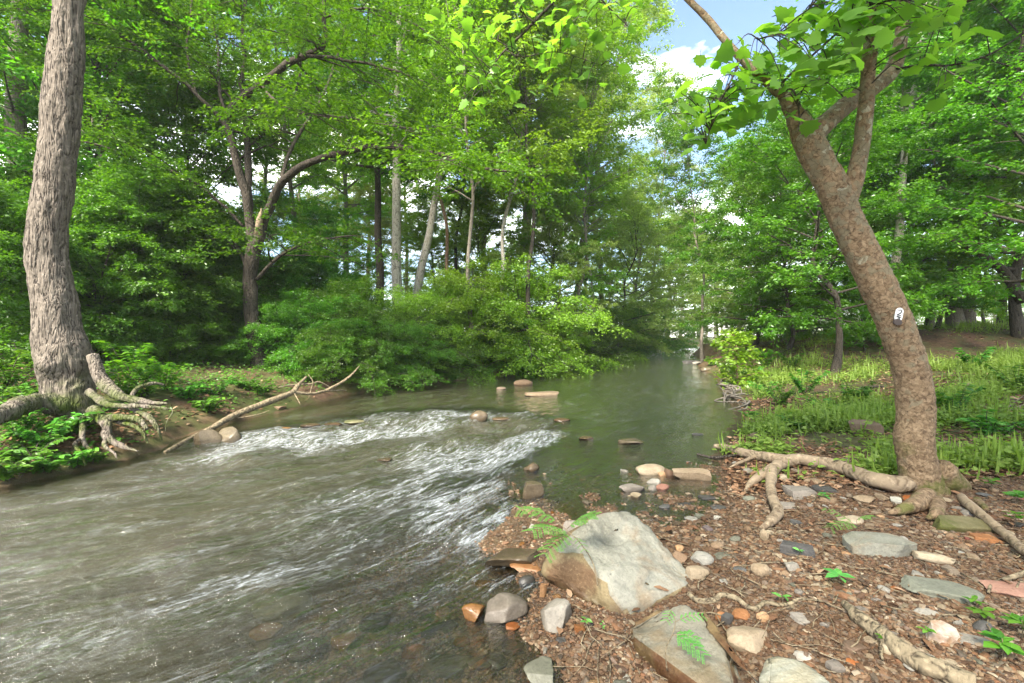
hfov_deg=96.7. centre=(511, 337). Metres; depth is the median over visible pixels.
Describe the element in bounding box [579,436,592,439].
stone
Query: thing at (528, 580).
stone
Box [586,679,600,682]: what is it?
stone
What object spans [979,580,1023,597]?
stone
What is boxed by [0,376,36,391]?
leafy plant
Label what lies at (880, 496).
stone
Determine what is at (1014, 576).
stick
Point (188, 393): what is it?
leafy plant
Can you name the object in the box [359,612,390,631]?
submerged stone
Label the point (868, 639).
stone
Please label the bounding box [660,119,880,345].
spreading tree
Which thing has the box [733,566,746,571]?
stone
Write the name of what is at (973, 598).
seedling
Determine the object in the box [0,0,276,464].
oak tree
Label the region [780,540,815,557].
stone
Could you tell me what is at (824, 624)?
stone
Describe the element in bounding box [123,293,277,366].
arching shrub
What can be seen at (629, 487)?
stone
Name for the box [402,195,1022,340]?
distant woodland
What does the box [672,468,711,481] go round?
stone
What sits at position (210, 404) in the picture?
leafy plant
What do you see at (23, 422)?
leafy plant
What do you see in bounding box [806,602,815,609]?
stone
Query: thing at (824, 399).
leafy plant
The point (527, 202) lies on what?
forest tree
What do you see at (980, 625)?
stone
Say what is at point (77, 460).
leafy plant
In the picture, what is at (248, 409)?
fallen branch
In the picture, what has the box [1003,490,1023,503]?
seedling
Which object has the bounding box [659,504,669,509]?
stone
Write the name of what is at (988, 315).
thicket bush
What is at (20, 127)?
forest tree
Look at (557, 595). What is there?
stone
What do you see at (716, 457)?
stick
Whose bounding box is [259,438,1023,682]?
gravel
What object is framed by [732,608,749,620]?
stone
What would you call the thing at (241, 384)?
leafy plant
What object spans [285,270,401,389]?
shrub
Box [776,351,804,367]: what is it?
leafy plant
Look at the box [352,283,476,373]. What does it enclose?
arching shrub
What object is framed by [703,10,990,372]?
spreading tree
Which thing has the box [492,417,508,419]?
stone
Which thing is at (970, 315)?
forest tree
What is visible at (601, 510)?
stone
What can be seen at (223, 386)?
leafy plant
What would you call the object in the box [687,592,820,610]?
wavy root
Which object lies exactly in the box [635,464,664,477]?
stone
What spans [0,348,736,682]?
creek water
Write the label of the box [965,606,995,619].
seedling
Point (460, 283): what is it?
arching shrub
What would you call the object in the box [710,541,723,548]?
stone
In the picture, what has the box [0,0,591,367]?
elm tree
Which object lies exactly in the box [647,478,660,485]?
stone
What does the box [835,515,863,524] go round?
stone
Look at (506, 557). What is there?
stone
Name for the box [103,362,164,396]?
leafy plant
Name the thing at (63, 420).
leafy plant
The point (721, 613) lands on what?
stone
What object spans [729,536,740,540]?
stone
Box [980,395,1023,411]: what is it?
dead branch
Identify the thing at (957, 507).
stone
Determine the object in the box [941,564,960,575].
stone
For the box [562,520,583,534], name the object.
stone
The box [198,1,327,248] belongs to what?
forest tree
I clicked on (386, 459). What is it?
stone
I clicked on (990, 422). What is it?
leafy plant
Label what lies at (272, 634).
submerged stone
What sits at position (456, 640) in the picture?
submerged stone
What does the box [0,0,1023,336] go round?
sky
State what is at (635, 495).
stone
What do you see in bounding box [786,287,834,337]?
thicket bush
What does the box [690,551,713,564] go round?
stone
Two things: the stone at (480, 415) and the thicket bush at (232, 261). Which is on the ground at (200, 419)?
the thicket bush at (232, 261)
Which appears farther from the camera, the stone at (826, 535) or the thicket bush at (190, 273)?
the thicket bush at (190, 273)
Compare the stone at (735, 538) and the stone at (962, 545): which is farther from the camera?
the stone at (735, 538)
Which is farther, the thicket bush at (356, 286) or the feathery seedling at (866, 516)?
the thicket bush at (356, 286)
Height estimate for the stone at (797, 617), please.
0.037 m
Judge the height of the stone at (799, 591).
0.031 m
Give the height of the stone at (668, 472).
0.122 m
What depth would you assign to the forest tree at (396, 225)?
20.44 m
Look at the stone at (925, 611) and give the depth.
2.25 m
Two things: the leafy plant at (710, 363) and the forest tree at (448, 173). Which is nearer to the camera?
the leafy plant at (710, 363)
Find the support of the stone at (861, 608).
on the ground at (200, 419)
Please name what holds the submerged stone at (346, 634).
on the ground at (200, 419)
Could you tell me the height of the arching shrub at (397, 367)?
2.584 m
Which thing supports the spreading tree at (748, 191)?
on the ground at (200, 419)
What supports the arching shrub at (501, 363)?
on the ground at (200, 419)
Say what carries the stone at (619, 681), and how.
on the ground at (200, 419)
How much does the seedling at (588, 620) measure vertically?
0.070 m
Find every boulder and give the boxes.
[541,511,687,614]
[630,605,758,682]
[759,656,829,682]
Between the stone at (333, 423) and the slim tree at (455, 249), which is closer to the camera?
the stone at (333, 423)
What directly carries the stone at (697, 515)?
on the ground at (200, 419)
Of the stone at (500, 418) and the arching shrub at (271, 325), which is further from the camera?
the arching shrub at (271, 325)
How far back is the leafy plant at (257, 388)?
9.47 m
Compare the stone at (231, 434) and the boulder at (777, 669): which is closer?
the boulder at (777, 669)
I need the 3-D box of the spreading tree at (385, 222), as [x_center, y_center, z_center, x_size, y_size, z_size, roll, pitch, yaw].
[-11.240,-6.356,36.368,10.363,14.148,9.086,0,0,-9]
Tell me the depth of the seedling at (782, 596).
2.43 m
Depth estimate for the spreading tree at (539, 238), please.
22.01 m
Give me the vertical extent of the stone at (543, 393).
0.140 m
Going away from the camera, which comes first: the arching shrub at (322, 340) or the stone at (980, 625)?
the stone at (980, 625)
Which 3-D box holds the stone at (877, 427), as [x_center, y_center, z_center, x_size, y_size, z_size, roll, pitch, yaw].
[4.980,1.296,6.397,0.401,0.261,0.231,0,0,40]
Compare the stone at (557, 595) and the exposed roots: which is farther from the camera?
the exposed roots
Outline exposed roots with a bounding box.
[714,379,750,413]
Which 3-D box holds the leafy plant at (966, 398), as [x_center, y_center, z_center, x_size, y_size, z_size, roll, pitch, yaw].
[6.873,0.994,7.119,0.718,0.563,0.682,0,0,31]
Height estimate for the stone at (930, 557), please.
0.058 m
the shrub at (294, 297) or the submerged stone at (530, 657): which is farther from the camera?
the shrub at (294, 297)
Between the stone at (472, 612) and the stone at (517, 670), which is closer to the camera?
the stone at (517, 670)
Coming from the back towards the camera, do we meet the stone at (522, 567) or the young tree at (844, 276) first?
the young tree at (844, 276)
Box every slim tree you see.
[359,0,501,293]
[381,0,535,365]
[409,10,530,280]
[437,0,616,374]
[455,0,613,360]
[529,0,673,350]
[533,58,641,358]
[637,67,739,362]
[879,2,1015,328]
[936,162,1019,323]
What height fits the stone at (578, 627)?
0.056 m
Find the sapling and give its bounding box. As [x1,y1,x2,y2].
[706,327,775,389]
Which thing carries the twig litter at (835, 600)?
on the ground at (200, 419)
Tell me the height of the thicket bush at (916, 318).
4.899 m
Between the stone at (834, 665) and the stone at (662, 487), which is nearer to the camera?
the stone at (834, 665)
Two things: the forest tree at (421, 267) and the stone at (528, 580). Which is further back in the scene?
the forest tree at (421, 267)
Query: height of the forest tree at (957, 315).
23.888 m
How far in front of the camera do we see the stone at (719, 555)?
3.00 m
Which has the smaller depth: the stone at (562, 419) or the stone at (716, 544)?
the stone at (716, 544)
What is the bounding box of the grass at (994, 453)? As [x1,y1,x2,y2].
[705,317,1023,488]
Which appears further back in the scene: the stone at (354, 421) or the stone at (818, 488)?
the stone at (354, 421)
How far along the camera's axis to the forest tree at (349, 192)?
41.86 m
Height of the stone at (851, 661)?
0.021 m
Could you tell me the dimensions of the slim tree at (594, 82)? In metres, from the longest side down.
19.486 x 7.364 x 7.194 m
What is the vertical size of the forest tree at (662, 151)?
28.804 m
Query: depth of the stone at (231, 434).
6.83 m
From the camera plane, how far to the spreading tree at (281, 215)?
27.41 m
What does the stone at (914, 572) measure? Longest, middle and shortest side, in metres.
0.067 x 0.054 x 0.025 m
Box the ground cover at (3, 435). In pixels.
[0,353,540,450]
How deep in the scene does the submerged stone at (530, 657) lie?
2.28 m
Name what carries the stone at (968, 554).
on the ground at (200, 419)
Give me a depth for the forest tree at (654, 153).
35.83 m
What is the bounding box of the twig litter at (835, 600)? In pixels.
[539,402,1023,682]
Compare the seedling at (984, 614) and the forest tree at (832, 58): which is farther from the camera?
the forest tree at (832, 58)
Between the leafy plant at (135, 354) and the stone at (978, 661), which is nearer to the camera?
the stone at (978, 661)
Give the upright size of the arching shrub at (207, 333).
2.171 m
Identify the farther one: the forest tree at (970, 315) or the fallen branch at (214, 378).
the forest tree at (970, 315)
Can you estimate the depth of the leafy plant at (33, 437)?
5.46 m
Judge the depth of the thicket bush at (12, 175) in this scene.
10.81 m
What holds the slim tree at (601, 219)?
on the ground at (200, 419)
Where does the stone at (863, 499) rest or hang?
on the ground at (200, 419)
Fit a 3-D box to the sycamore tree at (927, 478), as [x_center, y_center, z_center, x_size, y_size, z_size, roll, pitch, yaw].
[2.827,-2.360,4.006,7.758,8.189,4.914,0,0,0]
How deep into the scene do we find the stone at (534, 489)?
4.30 m
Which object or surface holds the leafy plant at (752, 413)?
on the ground at (200, 419)
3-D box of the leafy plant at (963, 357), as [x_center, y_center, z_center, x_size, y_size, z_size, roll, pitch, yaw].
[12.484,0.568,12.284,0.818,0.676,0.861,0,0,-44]
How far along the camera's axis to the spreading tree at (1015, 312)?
17.25 m
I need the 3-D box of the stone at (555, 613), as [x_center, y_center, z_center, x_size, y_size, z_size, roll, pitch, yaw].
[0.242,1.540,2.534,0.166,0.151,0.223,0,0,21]
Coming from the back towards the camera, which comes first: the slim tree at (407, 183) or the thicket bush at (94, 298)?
the slim tree at (407, 183)
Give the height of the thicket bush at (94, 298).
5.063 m
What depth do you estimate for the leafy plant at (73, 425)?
5.83 m
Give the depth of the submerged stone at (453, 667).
2.24 m
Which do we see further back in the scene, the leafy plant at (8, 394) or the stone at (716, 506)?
the leafy plant at (8, 394)
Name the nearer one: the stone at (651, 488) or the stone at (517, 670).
the stone at (517, 670)
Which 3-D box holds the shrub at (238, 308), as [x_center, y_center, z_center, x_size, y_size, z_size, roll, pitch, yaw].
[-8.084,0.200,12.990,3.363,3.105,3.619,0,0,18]
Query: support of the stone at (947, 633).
on the ground at (200, 419)
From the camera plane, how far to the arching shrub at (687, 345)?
43.16 m
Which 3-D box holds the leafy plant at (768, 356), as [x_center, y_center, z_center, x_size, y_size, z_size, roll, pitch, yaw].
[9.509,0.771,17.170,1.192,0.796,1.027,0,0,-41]
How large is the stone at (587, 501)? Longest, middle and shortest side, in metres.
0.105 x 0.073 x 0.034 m
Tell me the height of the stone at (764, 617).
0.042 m
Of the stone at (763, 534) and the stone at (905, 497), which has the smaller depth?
the stone at (763, 534)
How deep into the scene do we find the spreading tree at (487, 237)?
35.59 m
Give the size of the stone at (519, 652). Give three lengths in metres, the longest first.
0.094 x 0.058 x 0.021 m
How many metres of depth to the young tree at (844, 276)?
16.84 m
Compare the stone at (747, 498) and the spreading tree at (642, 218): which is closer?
the stone at (747, 498)
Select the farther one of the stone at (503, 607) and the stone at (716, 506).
the stone at (716, 506)
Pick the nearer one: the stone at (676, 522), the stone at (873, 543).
the stone at (873, 543)
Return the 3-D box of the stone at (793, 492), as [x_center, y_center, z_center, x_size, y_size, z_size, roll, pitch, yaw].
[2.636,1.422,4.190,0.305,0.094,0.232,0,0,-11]
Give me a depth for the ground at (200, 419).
4.52 m
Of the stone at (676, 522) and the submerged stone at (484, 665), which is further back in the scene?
the stone at (676, 522)
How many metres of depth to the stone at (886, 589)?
2.46 m
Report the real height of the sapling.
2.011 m
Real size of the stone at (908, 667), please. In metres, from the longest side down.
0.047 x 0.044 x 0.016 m
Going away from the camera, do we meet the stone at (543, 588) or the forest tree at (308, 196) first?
the stone at (543, 588)
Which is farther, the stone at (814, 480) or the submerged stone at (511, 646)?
the stone at (814, 480)
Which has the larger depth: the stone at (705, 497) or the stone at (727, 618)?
the stone at (705, 497)
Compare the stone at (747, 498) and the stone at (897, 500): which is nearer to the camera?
the stone at (897, 500)
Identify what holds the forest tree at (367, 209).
on the ground at (200, 419)
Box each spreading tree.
[0,0,219,195]
[0,0,242,302]
[82,44,313,334]
[236,181,325,257]
[267,205,358,278]
[274,194,390,311]
[320,173,431,315]
[386,187,482,313]
[415,182,546,330]
[420,184,533,327]
[471,118,632,337]
[482,190,617,351]
[562,184,701,356]
[574,172,701,342]
[604,200,720,349]
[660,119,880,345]
[666,225,755,340]
[669,121,920,350]
[671,140,819,330]
[698,75,926,336]
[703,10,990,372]
[794,94,1023,330]
[802,11,1023,326]
[825,0,1023,338]
[837,104,1023,328]
[860,0,1023,324]
[875,9,1023,324]
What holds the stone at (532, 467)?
on the ground at (200, 419)
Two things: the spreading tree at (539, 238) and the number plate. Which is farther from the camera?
the spreading tree at (539, 238)
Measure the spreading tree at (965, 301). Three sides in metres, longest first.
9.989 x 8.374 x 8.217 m
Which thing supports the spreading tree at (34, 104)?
on the ground at (200, 419)
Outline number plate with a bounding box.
[892,308,903,324]
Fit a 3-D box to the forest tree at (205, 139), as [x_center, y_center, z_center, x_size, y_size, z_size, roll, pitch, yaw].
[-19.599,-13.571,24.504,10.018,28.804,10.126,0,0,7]
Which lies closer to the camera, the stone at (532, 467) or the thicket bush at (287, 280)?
the stone at (532, 467)
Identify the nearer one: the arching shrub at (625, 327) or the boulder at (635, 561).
the boulder at (635, 561)
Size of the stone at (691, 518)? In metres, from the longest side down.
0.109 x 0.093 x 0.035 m
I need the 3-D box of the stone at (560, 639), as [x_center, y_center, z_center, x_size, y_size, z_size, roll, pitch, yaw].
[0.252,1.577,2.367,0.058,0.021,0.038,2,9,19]
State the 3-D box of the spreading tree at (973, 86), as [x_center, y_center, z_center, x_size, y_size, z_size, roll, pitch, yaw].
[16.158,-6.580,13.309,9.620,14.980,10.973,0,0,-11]
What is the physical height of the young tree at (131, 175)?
5.637 m
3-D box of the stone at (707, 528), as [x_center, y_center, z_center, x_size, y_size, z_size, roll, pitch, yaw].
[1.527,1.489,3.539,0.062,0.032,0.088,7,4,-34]
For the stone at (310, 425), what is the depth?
7.85 m
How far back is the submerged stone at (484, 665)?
2.26 m
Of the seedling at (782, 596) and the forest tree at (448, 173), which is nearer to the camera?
the seedling at (782, 596)
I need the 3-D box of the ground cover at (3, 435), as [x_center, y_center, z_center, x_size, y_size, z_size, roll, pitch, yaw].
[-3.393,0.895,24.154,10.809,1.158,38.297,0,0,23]
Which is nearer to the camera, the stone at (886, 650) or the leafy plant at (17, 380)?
the stone at (886, 650)
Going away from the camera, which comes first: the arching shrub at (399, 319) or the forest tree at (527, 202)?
the arching shrub at (399, 319)
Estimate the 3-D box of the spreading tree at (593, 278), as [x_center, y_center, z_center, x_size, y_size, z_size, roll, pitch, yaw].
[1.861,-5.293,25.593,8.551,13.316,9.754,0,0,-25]
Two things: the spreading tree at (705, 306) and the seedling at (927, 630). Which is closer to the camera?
the seedling at (927, 630)
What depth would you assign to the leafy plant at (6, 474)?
4.92 m
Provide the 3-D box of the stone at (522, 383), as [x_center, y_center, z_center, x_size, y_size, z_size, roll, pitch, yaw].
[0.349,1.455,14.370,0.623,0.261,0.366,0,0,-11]
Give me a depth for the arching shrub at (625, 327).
30.01 m
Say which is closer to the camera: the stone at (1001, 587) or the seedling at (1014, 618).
the seedling at (1014, 618)
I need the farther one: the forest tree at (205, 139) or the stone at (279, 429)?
the forest tree at (205, 139)
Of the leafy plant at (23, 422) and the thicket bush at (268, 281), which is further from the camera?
the thicket bush at (268, 281)
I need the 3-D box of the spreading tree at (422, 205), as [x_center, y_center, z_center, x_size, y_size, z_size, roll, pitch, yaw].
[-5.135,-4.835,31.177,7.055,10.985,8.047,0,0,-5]
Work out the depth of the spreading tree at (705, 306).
48.03 m
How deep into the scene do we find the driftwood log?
1.92 m
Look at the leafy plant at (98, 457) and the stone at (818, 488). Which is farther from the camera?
the leafy plant at (98, 457)
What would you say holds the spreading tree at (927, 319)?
on the ground at (200, 419)
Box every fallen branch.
[163,366,358,453]
[184,369,240,389]
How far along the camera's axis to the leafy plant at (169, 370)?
8.35 m
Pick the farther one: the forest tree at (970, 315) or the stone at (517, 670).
the forest tree at (970, 315)
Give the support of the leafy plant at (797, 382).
on the ground at (200, 419)
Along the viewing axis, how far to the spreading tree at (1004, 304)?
22.95 m
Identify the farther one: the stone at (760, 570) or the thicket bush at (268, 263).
the thicket bush at (268, 263)
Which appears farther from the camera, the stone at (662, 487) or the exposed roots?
the exposed roots
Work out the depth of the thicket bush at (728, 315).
33.12 m
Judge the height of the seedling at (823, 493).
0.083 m
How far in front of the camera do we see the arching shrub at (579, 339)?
20.07 m
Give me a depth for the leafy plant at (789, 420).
6.97 m
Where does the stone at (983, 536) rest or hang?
on the ground at (200, 419)
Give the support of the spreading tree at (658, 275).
on the ground at (200, 419)
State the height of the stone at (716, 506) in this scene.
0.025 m
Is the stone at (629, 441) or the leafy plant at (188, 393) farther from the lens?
the leafy plant at (188, 393)
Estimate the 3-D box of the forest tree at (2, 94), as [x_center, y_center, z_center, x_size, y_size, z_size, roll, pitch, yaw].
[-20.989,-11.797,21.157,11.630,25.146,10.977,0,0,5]
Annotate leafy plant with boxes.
[0,350,33,388]
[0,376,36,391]
[0,385,38,399]
[0,433,74,461]
[0,449,57,480]
[0,449,73,473]
[1,408,44,439]
[8,411,104,436]
[15,412,81,448]
[48,444,100,468]
[58,413,111,428]
[69,448,110,463]
[91,340,157,379]
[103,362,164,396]
[105,360,166,397]
[134,359,190,390]
[169,383,205,398]
[187,395,225,412]
[197,379,236,394]
[223,375,258,387]
[243,380,275,394]
[269,366,297,373]
[703,356,723,364]
[737,409,762,417]
[745,380,786,394]
[748,347,778,367]
[760,382,796,404]
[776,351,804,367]
[776,412,815,431]
[789,370,830,393]
[797,395,848,407]
[834,378,877,403]
[935,383,986,414]
[953,346,996,366]
[956,409,1023,434]
[984,363,1023,390]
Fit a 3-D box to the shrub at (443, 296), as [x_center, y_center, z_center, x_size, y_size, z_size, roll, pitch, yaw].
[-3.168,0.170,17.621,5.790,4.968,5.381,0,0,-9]
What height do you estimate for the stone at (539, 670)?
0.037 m
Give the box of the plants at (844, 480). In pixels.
[0,324,1023,655]
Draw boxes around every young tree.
[0,168,190,360]
[69,140,246,362]
[84,166,244,365]
[817,240,936,351]
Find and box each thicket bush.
[0,156,173,360]
[0,173,114,367]
[0,175,190,366]
[0,179,127,365]
[82,182,241,357]
[156,192,275,359]
[190,238,306,345]
[257,245,320,340]
[259,236,362,339]
[259,254,278,288]
[318,265,382,336]
[715,299,754,337]
[741,290,790,341]
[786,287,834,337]
[804,277,843,330]
[908,282,935,325]
[976,298,1008,321]
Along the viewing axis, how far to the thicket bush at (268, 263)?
20.41 m
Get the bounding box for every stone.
[194,429,221,446]
[219,427,241,442]
[229,651,258,668]
[248,621,283,640]
[250,588,312,621]
[272,427,291,430]
[273,406,286,409]
[286,636,322,662]
[300,423,319,426]
[324,422,341,425]
[330,630,357,651]
[343,419,363,423]
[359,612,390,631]
[363,658,406,682]
[377,457,391,461]
[402,643,423,659]
[421,620,458,639]
[421,654,473,677]
[453,636,469,646]
[462,603,485,622]
[467,656,491,668]
[470,410,487,421]
[471,579,494,588]
[483,652,507,670]
[484,592,527,623]
[485,548,538,566]
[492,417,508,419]
[502,638,524,655]
[506,622,519,629]
[510,562,540,571]
[512,650,523,654]
[514,380,532,385]
[514,667,521,673]
[518,575,534,586]
[522,481,543,500]
[523,656,552,682]
[524,462,538,472]
[525,391,558,396]
[526,652,537,662]
[539,583,547,596]
[540,598,571,632]
[552,593,560,598]
[554,418,569,421]
[555,637,565,642]
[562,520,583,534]
[574,624,585,632]
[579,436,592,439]
[582,500,591,503]
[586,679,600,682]
[595,509,606,515]
[613,679,626,682]
[618,438,643,444]
[619,483,644,492]
[630,492,640,499]
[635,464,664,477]
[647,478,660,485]
[648,485,656,491]
[656,483,668,491]
[658,472,665,477]
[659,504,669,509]
[664,468,674,479]
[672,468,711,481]
[672,520,680,525]
[673,551,687,563]
[675,544,683,551]
[682,360,696,362]
[684,516,697,520]
[685,565,708,580]
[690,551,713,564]
[694,513,703,518]
[698,495,715,500]
[700,367,712,371]
[702,525,712,530]
[710,504,726,509]
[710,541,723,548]
[713,552,730,559]
[715,611,723,620]
[721,612,733,624]
[726,625,767,653]
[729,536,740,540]
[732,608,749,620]
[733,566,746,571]
[742,468,752,473]
[743,496,754,500]
[749,432,767,439]
[751,563,771,576]
[756,611,768,621]
[759,529,768,539]
[779,474,790,481]
[780,501,794,508]
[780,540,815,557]
[782,485,816,499]
[784,561,798,570]
[787,612,809,624]
[790,519,801,524]
[793,650,812,661]
[794,589,802,594]
[804,478,821,484]
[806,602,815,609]
[810,485,836,492]
[819,496,838,502]
[819,622,829,627]
[822,533,831,537]
[825,659,845,672]
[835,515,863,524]
[841,640,867,654]
[842,531,917,557]
[846,658,858,664]
[848,419,884,435]
[852,495,875,503]
[855,606,866,610]
[863,635,879,644]
[874,493,888,500]
[877,585,889,592]
[882,643,890,654]
[890,496,901,503]
[899,575,984,603]
[902,495,909,500]
[903,663,914,670]
[911,570,924,576]
[912,550,954,564]
[913,608,939,615]
[925,620,959,643]
[932,515,995,532]
[939,658,956,664]
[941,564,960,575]
[951,506,964,509]
[953,620,961,624]
[957,543,968,548]
[959,633,989,644]
[960,509,972,515]
[965,552,980,560]
[967,533,1005,543]
[972,620,992,630]
[974,659,982,664]
[975,492,993,496]
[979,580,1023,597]
[989,487,998,491]
[1014,522,1023,526]
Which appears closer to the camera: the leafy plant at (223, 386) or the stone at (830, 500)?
the stone at (830, 500)
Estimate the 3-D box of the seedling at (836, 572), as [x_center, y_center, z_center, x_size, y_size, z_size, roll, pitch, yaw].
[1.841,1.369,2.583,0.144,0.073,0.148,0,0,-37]
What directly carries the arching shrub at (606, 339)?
on the ground at (200, 419)
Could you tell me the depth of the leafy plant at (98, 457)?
5.64 m
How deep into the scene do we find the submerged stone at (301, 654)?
2.43 m
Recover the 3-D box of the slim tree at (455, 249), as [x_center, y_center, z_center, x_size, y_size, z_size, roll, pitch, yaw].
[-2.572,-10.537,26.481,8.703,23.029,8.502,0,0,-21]
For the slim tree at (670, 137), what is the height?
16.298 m
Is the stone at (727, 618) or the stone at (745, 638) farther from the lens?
the stone at (727, 618)
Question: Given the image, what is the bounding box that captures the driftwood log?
[841,600,975,682]
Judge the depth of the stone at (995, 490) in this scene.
3.91 m
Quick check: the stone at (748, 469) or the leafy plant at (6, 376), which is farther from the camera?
the leafy plant at (6, 376)
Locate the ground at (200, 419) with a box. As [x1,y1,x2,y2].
[0,325,1023,682]
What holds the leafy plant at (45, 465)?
on the ground at (200, 419)
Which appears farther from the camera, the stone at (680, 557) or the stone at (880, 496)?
the stone at (880, 496)
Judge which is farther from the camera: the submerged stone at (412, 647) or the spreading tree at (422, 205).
the spreading tree at (422, 205)
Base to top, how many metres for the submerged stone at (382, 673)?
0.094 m
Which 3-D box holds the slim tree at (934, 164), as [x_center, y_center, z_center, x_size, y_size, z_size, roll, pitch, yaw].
[18.720,-7.211,19.923,5.356,14.172,5.232,0,0,42]
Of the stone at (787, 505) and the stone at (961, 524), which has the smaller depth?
the stone at (961, 524)
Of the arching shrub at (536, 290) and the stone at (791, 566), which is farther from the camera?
the arching shrub at (536, 290)
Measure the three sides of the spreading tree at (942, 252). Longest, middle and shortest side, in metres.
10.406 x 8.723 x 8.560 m
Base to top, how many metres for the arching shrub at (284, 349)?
3.101 m
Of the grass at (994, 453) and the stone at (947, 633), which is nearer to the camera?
the stone at (947, 633)
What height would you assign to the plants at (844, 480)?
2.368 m
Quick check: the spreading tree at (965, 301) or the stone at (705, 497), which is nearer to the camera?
the stone at (705, 497)
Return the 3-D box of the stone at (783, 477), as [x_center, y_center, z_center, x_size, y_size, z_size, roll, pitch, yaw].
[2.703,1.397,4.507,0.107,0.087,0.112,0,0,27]
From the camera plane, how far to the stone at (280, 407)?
9.24 m
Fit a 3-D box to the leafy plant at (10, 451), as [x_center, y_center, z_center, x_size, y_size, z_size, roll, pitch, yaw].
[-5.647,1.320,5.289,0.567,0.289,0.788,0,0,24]
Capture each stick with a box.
[697,453,736,458]
[987,570,1023,592]
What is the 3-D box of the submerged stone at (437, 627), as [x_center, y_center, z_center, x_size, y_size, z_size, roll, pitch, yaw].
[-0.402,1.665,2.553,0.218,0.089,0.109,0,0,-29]
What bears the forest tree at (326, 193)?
on the ground at (200, 419)
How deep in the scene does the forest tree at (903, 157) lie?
16.45 m
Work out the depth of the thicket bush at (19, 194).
10.24 m
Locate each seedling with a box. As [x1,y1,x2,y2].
[516,506,600,585]
[580,616,592,629]
[660,610,710,670]
[771,592,790,602]
[817,492,831,498]
[822,508,875,532]
[823,568,854,582]
[917,626,936,640]
[962,595,986,608]
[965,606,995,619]
[978,628,1023,660]
[982,476,999,491]
[998,612,1023,639]
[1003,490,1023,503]
[1003,511,1023,528]
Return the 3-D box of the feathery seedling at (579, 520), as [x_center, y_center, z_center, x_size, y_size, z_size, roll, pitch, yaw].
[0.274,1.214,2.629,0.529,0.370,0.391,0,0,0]
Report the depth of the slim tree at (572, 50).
17.49 m
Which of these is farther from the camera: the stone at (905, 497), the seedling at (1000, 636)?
the stone at (905, 497)
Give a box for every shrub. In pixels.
[100,300,237,370]
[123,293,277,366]
[193,296,283,367]
[196,297,340,372]
[234,287,380,380]
[247,288,328,351]
[281,320,395,395]
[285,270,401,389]
[305,311,423,395]
[322,308,439,386]
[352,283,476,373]
[364,319,466,390]
[385,283,504,380]
[388,302,487,386]
[403,254,587,378]
[431,252,634,378]
[462,306,556,378]
[504,313,600,374]
[535,305,638,367]
[577,305,659,368]
[599,302,696,357]
[621,303,699,354]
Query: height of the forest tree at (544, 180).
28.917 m
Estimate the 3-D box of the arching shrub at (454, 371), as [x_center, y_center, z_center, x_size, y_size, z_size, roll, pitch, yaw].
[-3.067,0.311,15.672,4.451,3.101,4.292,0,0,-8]
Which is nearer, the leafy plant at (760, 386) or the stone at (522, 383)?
the leafy plant at (760, 386)
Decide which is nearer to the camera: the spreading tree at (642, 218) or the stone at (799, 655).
the stone at (799, 655)
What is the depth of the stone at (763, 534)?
3.25 m
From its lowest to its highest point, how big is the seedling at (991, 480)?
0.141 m
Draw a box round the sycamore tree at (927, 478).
[423,0,1023,555]
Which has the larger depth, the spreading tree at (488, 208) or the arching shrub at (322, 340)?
the spreading tree at (488, 208)
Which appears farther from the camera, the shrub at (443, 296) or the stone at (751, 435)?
the shrub at (443, 296)
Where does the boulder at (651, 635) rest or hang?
on the ground at (200, 419)
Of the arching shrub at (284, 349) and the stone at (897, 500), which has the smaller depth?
the stone at (897, 500)
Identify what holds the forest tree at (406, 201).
on the ground at (200, 419)
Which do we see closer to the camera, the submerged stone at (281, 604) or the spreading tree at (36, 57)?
the submerged stone at (281, 604)
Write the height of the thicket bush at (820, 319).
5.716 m
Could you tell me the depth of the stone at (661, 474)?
4.93 m
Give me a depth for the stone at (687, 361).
26.33 m
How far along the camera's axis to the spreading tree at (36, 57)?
11.91 m
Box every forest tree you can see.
[0,0,212,359]
[0,0,278,173]
[0,2,185,172]
[0,8,208,173]
[82,14,256,199]
[194,0,366,242]
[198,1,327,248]
[240,86,349,245]
[256,0,453,305]
[268,0,486,309]
[268,15,410,273]
[294,125,384,273]
[307,99,427,278]
[348,0,565,297]
[354,104,451,291]
[439,6,558,271]
[479,14,609,267]
[486,0,622,331]
[516,0,695,350]
[545,2,668,354]
[609,55,715,348]
[788,0,1023,281]
[816,33,942,318]
[838,0,1023,327]
[900,2,1022,323]
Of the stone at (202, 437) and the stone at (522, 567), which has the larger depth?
the stone at (202, 437)
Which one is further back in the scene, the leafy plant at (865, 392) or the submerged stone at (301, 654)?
the leafy plant at (865, 392)
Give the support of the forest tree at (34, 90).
on the ground at (200, 419)
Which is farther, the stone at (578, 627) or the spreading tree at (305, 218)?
the spreading tree at (305, 218)
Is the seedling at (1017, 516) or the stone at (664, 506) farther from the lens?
the stone at (664, 506)
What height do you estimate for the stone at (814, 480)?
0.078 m
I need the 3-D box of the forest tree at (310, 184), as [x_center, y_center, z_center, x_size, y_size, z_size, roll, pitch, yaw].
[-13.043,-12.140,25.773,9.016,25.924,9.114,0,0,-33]
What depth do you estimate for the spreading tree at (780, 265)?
26.69 m
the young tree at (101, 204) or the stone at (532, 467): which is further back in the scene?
the young tree at (101, 204)
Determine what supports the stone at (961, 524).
on the ground at (200, 419)
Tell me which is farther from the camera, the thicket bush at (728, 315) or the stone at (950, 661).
the thicket bush at (728, 315)
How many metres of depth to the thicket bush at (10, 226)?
8.55 m
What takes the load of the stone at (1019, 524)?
on the ground at (200, 419)
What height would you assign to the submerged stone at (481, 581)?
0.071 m

